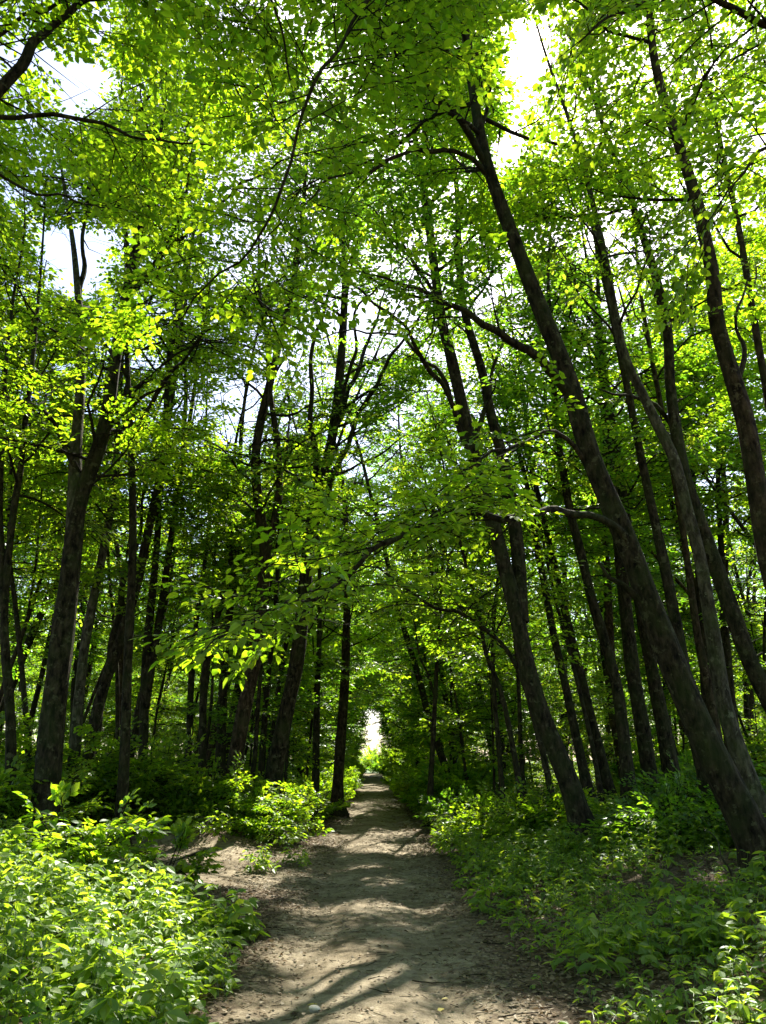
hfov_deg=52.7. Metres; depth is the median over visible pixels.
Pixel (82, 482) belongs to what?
forest tree
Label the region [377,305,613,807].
forest tree
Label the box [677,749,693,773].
shrub
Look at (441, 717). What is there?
young tree
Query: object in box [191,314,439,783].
forest tree
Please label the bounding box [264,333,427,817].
forest tree
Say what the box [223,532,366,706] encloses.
forest tree
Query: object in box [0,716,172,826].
shrub
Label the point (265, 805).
shrub
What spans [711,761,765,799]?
shrub
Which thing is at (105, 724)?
young tree
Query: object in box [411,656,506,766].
young tree
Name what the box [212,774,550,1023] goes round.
path
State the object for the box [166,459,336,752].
forest tree
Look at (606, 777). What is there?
forest tree
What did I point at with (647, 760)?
forest tree
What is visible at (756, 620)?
forest tree
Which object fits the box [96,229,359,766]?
forest tree
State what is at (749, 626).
forest tree
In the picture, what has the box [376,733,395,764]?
young tree
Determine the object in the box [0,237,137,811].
forest tree
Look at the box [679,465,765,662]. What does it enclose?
forest tree
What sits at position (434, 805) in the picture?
shrub
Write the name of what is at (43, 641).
forest tree
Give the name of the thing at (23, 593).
forest tree
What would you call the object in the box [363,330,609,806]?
forest tree
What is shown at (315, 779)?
forest tree
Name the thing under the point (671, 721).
young tree
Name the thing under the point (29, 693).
forest tree
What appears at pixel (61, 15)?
forest tree
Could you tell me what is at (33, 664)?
forest tree
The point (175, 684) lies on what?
forest tree
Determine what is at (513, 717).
young tree
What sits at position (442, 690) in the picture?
young tree
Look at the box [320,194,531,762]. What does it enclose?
forest tree
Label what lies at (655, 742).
young tree
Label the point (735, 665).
forest tree
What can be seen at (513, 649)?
forest tree
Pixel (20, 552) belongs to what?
forest tree
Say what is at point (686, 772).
shrub
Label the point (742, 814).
forest tree
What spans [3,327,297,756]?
forest tree
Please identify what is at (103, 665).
forest tree
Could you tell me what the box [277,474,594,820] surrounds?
forest tree
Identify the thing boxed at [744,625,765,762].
young tree
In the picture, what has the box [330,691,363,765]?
young tree
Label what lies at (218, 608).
forest tree
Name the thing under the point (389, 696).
forest tree
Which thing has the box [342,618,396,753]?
forest tree
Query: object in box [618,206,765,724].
forest tree
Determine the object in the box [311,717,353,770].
young tree
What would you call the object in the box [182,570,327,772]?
young tree
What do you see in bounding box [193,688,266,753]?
young tree
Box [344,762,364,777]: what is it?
shrub
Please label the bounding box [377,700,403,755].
young tree
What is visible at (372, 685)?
forest tree
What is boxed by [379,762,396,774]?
shrub
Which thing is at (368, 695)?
forest tree
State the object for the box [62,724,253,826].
shrub
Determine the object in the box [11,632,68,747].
forest tree
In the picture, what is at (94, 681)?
forest tree
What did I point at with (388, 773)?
shrub
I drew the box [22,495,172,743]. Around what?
forest tree
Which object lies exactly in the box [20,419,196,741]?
forest tree
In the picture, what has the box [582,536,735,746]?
forest tree
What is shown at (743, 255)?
forest tree
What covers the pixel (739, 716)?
forest tree
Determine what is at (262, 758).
forest tree
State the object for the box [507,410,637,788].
forest tree
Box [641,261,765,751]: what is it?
forest tree
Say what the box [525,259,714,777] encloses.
forest tree
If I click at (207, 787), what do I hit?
shrub
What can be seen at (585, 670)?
forest tree
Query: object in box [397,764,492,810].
shrub
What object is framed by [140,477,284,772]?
forest tree
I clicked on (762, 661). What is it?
forest tree
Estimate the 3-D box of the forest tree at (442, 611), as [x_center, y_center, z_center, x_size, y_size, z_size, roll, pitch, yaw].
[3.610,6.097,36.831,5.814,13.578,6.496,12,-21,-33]
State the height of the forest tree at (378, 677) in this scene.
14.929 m
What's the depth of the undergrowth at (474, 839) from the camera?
11.73 m
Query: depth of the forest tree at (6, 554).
14.13 m
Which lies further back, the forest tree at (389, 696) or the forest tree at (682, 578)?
the forest tree at (389, 696)
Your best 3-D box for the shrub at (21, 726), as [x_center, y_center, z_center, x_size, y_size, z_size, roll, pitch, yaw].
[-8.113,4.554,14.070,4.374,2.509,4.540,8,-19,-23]
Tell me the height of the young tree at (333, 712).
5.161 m
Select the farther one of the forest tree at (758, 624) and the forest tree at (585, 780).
the forest tree at (758, 624)
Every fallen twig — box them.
[369,988,391,992]
[412,980,449,983]
[475,942,503,943]
[497,1012,545,1017]
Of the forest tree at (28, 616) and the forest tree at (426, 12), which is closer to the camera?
the forest tree at (426, 12)
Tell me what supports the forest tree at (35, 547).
on the ground
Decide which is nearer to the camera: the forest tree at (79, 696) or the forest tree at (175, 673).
the forest tree at (79, 696)
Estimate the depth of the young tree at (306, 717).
27.59 m
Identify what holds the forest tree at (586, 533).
on the ground
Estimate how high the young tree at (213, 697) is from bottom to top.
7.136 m
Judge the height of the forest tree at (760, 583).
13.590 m
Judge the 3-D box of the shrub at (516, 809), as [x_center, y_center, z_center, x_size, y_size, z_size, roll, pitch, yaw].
[3.030,5.414,13.912,2.831,1.260,2.856,-15,-23,39]
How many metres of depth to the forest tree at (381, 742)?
74.80 m
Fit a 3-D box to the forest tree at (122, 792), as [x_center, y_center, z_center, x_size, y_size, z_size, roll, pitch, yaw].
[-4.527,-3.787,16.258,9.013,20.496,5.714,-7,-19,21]
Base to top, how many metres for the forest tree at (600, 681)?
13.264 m
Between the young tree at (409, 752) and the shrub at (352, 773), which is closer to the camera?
the young tree at (409, 752)
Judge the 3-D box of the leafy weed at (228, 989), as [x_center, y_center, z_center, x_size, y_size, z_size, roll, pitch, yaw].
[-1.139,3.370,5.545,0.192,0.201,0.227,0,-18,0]
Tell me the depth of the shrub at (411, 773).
31.82 m
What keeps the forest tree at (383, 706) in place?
on the ground
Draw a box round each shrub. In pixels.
[0,694,63,795]
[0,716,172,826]
[0,754,112,838]
[0,780,172,885]
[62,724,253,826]
[85,756,269,818]
[114,816,223,884]
[174,751,331,845]
[195,752,300,778]
[206,762,257,786]
[242,767,325,821]
[246,773,333,817]
[252,771,344,835]
[283,771,352,816]
[297,771,352,802]
[304,770,363,791]
[308,765,355,804]
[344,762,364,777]
[344,764,360,774]
[344,766,358,778]
[362,750,376,772]
[363,744,389,756]
[367,748,380,764]
[367,758,384,773]
[377,742,390,769]
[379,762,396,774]
[380,763,404,785]
[385,762,400,774]
[387,762,415,783]
[388,745,512,797]
[389,772,412,803]
[392,767,419,796]
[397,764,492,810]
[398,795,415,809]
[404,754,514,808]
[412,783,497,825]
[419,763,491,806]
[427,793,525,847]
[447,749,512,786]
[472,766,541,787]
[476,776,641,843]
[564,770,732,850]
[592,752,716,814]
[608,747,690,784]
[612,743,697,792]
[630,732,692,761]
[636,764,697,790]
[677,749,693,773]
[691,777,765,842]
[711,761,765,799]
[746,723,765,785]
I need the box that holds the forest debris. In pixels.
[131,830,760,1023]
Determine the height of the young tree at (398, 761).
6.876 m
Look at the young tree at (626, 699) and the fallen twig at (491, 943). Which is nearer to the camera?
the fallen twig at (491, 943)
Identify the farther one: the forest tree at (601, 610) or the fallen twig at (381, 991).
the forest tree at (601, 610)
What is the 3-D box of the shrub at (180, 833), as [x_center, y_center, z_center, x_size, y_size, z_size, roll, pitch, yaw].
[-2.651,4.193,9.491,1.568,0.871,0.951,9,-20,-27]
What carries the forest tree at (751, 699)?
on the ground
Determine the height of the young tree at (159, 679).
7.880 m
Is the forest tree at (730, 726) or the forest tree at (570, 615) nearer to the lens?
the forest tree at (730, 726)
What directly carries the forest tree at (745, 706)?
on the ground
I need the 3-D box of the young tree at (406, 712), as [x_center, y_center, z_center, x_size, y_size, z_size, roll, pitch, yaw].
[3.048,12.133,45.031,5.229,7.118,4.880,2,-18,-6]
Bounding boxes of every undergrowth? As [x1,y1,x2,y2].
[0,813,270,1023]
[82,761,762,888]
[445,806,765,1023]
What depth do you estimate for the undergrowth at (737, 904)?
6.71 m
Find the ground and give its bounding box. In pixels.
[0,773,765,1023]
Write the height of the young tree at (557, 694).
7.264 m
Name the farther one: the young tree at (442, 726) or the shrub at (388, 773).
the shrub at (388, 773)
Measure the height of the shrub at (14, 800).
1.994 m
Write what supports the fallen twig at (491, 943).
on the path
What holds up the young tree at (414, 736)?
on the ground
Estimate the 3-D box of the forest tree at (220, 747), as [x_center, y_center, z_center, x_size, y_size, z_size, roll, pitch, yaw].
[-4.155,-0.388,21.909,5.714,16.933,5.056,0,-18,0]
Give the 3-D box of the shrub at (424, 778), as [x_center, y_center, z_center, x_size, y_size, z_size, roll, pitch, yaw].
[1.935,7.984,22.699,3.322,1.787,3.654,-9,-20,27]
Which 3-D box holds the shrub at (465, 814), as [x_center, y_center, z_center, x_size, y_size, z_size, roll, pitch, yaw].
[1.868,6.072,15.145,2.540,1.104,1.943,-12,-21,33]
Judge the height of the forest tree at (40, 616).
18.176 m
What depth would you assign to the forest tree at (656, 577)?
17.56 m
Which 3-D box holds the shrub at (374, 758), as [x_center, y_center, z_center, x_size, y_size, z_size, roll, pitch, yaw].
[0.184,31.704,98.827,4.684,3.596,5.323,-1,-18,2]
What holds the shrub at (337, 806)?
on the ground
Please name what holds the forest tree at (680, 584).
on the ground
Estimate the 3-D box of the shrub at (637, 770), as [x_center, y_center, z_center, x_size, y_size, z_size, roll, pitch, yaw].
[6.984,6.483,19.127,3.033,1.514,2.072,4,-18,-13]
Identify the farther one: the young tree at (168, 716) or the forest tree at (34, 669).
the forest tree at (34, 669)
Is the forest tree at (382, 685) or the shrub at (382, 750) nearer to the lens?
the forest tree at (382, 685)
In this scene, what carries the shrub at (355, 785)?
on the ground
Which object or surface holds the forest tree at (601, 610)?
on the ground
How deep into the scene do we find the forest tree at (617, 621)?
23.73 m
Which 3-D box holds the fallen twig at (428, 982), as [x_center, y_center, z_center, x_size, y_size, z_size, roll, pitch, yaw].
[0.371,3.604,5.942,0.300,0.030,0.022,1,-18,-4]
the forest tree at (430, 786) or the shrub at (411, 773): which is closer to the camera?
the forest tree at (430, 786)
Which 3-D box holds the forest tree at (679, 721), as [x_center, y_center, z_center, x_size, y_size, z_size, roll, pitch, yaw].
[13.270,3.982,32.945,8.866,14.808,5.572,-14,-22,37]
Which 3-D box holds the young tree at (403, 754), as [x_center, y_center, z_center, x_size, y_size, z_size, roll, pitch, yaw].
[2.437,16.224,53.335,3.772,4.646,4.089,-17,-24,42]
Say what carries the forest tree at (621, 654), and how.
on the ground
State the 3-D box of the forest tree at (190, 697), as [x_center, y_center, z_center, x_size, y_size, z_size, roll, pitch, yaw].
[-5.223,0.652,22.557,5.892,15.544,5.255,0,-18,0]
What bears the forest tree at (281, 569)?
on the ground
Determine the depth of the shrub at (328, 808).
21.03 m
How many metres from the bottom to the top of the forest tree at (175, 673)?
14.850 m
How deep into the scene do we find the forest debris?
7.38 m
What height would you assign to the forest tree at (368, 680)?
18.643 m
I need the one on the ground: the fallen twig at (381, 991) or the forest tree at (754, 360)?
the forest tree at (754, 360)
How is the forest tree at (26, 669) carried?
on the ground
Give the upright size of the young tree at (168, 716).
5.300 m
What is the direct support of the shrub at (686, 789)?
on the ground
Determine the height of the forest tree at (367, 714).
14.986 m
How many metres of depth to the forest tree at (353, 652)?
38.25 m
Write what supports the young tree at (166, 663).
on the ground
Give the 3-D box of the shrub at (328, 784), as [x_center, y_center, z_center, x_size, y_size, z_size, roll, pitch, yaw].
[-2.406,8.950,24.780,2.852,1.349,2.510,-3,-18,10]
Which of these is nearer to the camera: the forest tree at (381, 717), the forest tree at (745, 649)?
the forest tree at (745, 649)
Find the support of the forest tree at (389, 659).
on the ground
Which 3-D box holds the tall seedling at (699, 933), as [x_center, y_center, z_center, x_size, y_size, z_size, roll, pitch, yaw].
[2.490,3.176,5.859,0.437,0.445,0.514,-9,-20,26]
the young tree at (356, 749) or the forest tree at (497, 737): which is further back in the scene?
the young tree at (356, 749)
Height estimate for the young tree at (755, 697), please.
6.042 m
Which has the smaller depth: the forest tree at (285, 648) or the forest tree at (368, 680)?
the forest tree at (285, 648)
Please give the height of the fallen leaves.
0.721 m
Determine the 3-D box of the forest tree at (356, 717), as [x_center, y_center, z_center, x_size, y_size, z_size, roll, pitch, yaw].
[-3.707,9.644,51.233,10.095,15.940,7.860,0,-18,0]
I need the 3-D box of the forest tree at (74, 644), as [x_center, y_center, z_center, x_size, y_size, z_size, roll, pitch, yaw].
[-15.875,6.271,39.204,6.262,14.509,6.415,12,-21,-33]
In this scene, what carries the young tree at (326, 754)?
on the ground
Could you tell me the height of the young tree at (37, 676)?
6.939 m
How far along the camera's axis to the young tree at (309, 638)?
32.58 m
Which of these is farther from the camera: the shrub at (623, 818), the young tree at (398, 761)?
the young tree at (398, 761)
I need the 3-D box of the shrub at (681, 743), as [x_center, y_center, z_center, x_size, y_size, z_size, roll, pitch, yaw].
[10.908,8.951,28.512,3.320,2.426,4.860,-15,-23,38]
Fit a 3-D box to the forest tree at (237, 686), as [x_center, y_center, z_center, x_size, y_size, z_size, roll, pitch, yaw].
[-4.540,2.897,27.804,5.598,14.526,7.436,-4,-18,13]
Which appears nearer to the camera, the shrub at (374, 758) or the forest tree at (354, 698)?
the forest tree at (354, 698)
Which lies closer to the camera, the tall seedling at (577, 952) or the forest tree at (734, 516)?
the tall seedling at (577, 952)
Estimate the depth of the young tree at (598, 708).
47.10 m
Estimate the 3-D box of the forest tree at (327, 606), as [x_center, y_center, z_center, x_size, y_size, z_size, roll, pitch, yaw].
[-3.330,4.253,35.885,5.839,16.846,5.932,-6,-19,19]
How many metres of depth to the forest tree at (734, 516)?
19.32 m
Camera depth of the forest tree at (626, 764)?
16.52 m
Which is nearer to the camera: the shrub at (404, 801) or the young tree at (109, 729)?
the shrub at (404, 801)
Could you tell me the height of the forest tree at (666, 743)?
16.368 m
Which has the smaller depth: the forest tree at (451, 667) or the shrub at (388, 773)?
the forest tree at (451, 667)
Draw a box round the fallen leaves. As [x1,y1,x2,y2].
[15,791,765,1023]
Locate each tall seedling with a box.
[553,924,586,976]
[564,912,669,977]
[681,898,742,959]
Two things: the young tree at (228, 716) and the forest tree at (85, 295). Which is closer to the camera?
the forest tree at (85, 295)
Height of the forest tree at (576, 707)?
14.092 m
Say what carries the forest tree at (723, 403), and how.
on the ground
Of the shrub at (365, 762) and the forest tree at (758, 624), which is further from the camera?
the shrub at (365, 762)
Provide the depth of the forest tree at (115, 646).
18.26 m
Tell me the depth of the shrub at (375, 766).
95.39 m
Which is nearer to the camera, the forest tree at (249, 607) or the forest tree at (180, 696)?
the forest tree at (249, 607)
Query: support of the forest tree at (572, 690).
on the ground
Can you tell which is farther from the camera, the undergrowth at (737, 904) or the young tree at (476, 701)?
the young tree at (476, 701)
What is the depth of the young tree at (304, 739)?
23.46 m
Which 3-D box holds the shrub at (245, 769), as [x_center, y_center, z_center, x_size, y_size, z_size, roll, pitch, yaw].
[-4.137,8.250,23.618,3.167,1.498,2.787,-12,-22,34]
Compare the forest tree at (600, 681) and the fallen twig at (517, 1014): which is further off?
the forest tree at (600, 681)
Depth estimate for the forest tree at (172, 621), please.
36.94 m
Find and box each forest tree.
[0,0,352,848]
[0,0,526,308]
[0,4,306,835]
[0,96,160,819]
[0,154,185,608]
[0,189,67,486]
[0,203,166,555]
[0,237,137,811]
[0,290,91,567]
[0,322,190,703]
[0,343,191,731]
[0,436,113,680]
[0,495,84,699]
[0,556,48,680]
[0,559,43,700]
[0,578,51,694]
[0,586,47,747]
[0,614,50,751]
[0,660,44,751]
[3,163,244,827]
[3,274,299,728]
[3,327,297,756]
[3,347,229,799]
[4,649,42,727]
[9,489,167,666]
[11,399,119,762]
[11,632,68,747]
[13,518,143,749]
[16,596,69,710]
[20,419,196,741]
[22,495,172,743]
[29,402,181,739]
[34,0,765,399]
[43,73,294,824]
[53,530,205,749]
[71,613,140,709]
[82,386,327,747]
[85,99,304,765]
[90,575,214,748]
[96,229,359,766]
[121,19,412,824]
[124,290,308,783]
[125,333,345,781]
[130,0,765,881]
[133,478,220,749]
[133,604,213,720]
[137,362,388,787]
[138,284,337,778]
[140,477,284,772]
[145,29,477,823]
[151,413,337,765]
[152,635,187,744]
[165,252,337,784]
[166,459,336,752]
[167,442,338,780]
[173,360,357,777]
[174,664,218,716]
[190,331,359,779]
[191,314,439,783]
[192,506,349,635]
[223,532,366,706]
[226,379,394,818]
[228,0,602,848]
[231,491,401,773]
[235,164,490,770]
[237,422,355,776]
[243,392,412,776]
[250,197,449,772]
[253,471,389,768]
[260,420,384,774]
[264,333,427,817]
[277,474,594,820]
[288,569,388,758]
[289,497,391,742]
[311,615,389,724]
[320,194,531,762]
[322,613,393,756]
[324,550,411,760]
[328,297,533,749]
[337,648,387,700]
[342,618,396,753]
[345,646,385,761]
[346,610,395,750]
[349,548,467,769]
[351,682,390,750]
[352,416,536,770]
[352,552,486,721]
[352,708,372,767]
[353,569,448,732]
[354,274,727,803]
[354,538,446,716]
[356,548,456,757]
[357,562,420,742]
[358,615,404,751]
[360,391,583,788]
[360,713,388,732]
[362,665,403,756]
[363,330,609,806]
[363,600,406,726]
[365,412,523,826]
[369,705,396,760]
[372,628,403,744]
[376,630,414,737]
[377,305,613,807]
[390,516,528,757]
[397,362,585,787]
[399,236,633,801]
[403,228,656,799]
[405,375,634,801]
[422,0,765,818]
[430,542,572,772]
[442,157,688,805]
[456,58,719,812]
[471,0,765,590]
[471,218,755,795]
[479,215,754,783]
[482,0,765,713]
[499,231,765,599]
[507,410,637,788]
[519,31,765,740]
[519,394,681,787]
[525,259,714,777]
[526,561,619,699]
[528,435,622,706]
[529,499,647,771]
[532,411,717,642]
[535,565,696,768]
[536,605,596,764]
[537,0,765,410]
[540,449,615,778]
[544,483,720,760]
[546,614,612,743]
[549,179,765,709]
[577,100,765,546]
[577,491,761,662]
[582,450,734,697]
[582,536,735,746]
[611,459,764,738]
[611,496,761,762]
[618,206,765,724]
[620,588,740,728]
[632,412,765,692]
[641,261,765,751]
[644,520,764,672]
[677,474,763,744]
[677,545,761,739]
[678,471,761,669]
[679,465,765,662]
[697,474,763,758]
[709,344,765,543]
[732,627,761,719]
[733,568,765,719]
[737,549,764,695]
[744,568,765,601]
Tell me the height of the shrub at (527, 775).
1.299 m
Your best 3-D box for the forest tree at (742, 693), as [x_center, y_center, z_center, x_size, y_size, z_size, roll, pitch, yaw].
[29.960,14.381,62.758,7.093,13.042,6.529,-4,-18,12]
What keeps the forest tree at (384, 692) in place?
on the ground
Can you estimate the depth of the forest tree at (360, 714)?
57.22 m
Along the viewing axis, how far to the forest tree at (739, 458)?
16.31 m
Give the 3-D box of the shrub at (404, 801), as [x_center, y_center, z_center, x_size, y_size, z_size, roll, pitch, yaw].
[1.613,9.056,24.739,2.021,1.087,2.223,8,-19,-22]
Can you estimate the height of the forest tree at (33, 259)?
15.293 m
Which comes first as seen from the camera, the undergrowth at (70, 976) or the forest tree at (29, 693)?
the undergrowth at (70, 976)
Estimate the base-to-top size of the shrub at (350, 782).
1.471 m
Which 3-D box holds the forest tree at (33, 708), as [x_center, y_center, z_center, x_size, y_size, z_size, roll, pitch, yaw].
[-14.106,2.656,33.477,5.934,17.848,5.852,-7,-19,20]
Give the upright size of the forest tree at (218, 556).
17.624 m
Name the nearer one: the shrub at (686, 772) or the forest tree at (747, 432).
the forest tree at (747, 432)
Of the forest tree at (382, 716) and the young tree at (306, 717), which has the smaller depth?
the young tree at (306, 717)
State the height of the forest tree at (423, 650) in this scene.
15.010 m
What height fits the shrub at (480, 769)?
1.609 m
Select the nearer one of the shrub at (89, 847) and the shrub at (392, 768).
the shrub at (89, 847)
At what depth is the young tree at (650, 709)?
52.23 m
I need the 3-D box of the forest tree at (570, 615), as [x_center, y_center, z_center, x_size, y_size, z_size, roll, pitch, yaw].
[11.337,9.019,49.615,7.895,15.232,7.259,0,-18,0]
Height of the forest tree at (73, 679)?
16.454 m
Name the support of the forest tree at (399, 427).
on the ground
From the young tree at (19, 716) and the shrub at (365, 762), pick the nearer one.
the young tree at (19, 716)
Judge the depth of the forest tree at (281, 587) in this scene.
22.82 m
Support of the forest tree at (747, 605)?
on the ground
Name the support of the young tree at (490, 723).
on the ground
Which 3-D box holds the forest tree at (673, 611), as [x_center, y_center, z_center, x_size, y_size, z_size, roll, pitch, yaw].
[3.759,-1.783,15.029,4.066,15.140,5.429,-9,-20,26]
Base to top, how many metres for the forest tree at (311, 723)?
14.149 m
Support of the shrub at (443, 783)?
on the ground
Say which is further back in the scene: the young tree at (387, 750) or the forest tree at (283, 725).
the young tree at (387, 750)
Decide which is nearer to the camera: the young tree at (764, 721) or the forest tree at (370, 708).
the young tree at (764, 721)
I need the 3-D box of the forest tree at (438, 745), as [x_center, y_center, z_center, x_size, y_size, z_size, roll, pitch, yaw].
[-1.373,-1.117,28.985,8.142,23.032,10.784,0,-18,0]
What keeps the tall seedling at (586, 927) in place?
on the ground
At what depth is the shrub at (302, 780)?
18.81 m
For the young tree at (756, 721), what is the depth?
27.60 m
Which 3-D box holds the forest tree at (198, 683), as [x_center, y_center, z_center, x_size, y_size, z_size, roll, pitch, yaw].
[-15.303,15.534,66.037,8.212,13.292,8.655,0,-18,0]
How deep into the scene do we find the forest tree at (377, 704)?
48.46 m
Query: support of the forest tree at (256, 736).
on the ground
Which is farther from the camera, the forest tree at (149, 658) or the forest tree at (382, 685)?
the forest tree at (382, 685)
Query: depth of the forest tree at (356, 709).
42.00 m
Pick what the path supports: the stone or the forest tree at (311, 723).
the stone
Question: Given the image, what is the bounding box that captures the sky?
[0,0,765,760]
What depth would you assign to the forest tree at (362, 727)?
77.86 m
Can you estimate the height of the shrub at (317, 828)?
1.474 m
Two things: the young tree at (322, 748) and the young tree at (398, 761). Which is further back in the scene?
the young tree at (398, 761)
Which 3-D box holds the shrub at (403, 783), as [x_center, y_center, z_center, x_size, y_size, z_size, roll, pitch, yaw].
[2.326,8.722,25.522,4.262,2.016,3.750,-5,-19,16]
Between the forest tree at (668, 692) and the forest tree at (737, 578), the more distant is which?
the forest tree at (668, 692)
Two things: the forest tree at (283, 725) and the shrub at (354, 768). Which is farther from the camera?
the shrub at (354, 768)
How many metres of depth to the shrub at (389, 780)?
35.57 m
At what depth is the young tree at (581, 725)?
19.88 m
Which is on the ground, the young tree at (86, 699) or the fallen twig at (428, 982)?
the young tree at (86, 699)
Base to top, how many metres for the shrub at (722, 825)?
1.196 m
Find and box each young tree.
[1,695,40,743]
[14,645,113,752]
[32,672,148,759]
[33,663,114,745]
[65,636,114,742]
[83,541,232,750]
[103,631,181,756]
[103,682,182,766]
[112,650,180,739]
[136,670,229,774]
[156,573,344,774]
[171,677,218,756]
[179,671,259,746]
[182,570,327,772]
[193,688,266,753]
[243,640,350,772]
[246,655,338,780]
[248,594,358,776]
[273,674,352,771]
[284,681,347,770]
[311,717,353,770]
[327,708,364,766]
[328,707,358,757]
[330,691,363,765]
[344,720,361,764]
[376,722,405,761]
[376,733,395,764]
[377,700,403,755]
[384,674,446,766]
[385,695,468,764]
[386,552,527,764]
[390,680,474,756]
[391,686,484,763]
[392,569,522,763]
[393,745,436,769]
[403,550,571,792]
[403,658,487,764]
[405,680,481,752]
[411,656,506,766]
[455,593,569,778]
[465,621,585,787]
[478,680,531,769]
[490,646,627,797]
[536,651,598,725]
[570,664,631,759]
[577,641,679,768]
[588,693,635,763]
[601,601,758,764]
[623,689,655,737]
[646,685,679,744]
[700,629,765,758]
[720,685,765,739]
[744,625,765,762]
[747,678,765,742]
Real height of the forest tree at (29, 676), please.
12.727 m
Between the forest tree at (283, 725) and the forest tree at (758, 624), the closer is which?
the forest tree at (283, 725)
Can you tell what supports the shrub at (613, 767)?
on the ground
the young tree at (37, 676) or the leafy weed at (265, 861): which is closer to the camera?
the leafy weed at (265, 861)
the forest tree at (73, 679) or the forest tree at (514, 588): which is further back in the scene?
the forest tree at (73, 679)
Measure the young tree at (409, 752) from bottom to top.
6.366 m
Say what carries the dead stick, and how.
on the ground
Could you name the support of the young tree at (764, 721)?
on the ground
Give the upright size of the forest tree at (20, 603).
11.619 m
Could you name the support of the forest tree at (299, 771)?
on the ground
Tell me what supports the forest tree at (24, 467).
on the ground
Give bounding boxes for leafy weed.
[216,968,237,997]
[239,844,279,872]
[275,845,310,866]
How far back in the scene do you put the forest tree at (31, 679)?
73.82 m
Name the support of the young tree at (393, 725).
on the ground
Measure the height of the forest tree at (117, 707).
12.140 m
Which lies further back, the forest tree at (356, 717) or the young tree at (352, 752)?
the young tree at (352, 752)
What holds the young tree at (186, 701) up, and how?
on the ground
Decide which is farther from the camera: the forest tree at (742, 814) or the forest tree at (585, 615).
the forest tree at (585, 615)
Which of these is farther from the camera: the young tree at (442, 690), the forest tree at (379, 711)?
the forest tree at (379, 711)
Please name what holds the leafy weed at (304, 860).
on the ground
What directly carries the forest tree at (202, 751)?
on the ground
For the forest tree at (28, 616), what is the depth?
19.10 m
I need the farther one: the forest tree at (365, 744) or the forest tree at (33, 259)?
the forest tree at (365, 744)
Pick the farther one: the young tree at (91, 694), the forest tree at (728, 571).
the young tree at (91, 694)
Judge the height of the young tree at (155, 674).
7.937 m
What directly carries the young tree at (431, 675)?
on the ground
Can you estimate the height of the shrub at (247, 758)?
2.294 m
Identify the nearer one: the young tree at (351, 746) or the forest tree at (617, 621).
the forest tree at (617, 621)
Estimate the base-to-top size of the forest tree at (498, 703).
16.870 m
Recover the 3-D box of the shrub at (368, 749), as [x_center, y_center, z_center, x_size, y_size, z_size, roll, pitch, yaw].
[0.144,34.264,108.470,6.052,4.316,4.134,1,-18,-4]
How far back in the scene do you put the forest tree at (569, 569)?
39.61 m
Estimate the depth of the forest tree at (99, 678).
19.84 m
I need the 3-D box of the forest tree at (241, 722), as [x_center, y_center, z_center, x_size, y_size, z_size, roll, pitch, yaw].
[-2.921,-2.858,20.158,7.498,20.786,7.648,0,-18,0]
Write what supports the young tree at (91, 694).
on the ground
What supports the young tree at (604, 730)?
on the ground
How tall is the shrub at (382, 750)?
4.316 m
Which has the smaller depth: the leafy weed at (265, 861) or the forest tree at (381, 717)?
the leafy weed at (265, 861)
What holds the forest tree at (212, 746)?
on the ground
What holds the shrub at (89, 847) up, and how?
on the ground
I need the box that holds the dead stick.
[709,831,732,874]
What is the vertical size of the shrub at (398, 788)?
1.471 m
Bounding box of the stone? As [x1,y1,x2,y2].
[309,1005,320,1012]
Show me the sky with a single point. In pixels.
(58, 248)
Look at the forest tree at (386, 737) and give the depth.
78.68 m
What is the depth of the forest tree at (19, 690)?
62.19 m
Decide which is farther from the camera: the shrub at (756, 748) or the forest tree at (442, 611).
the forest tree at (442, 611)
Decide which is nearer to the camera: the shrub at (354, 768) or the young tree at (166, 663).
the young tree at (166, 663)

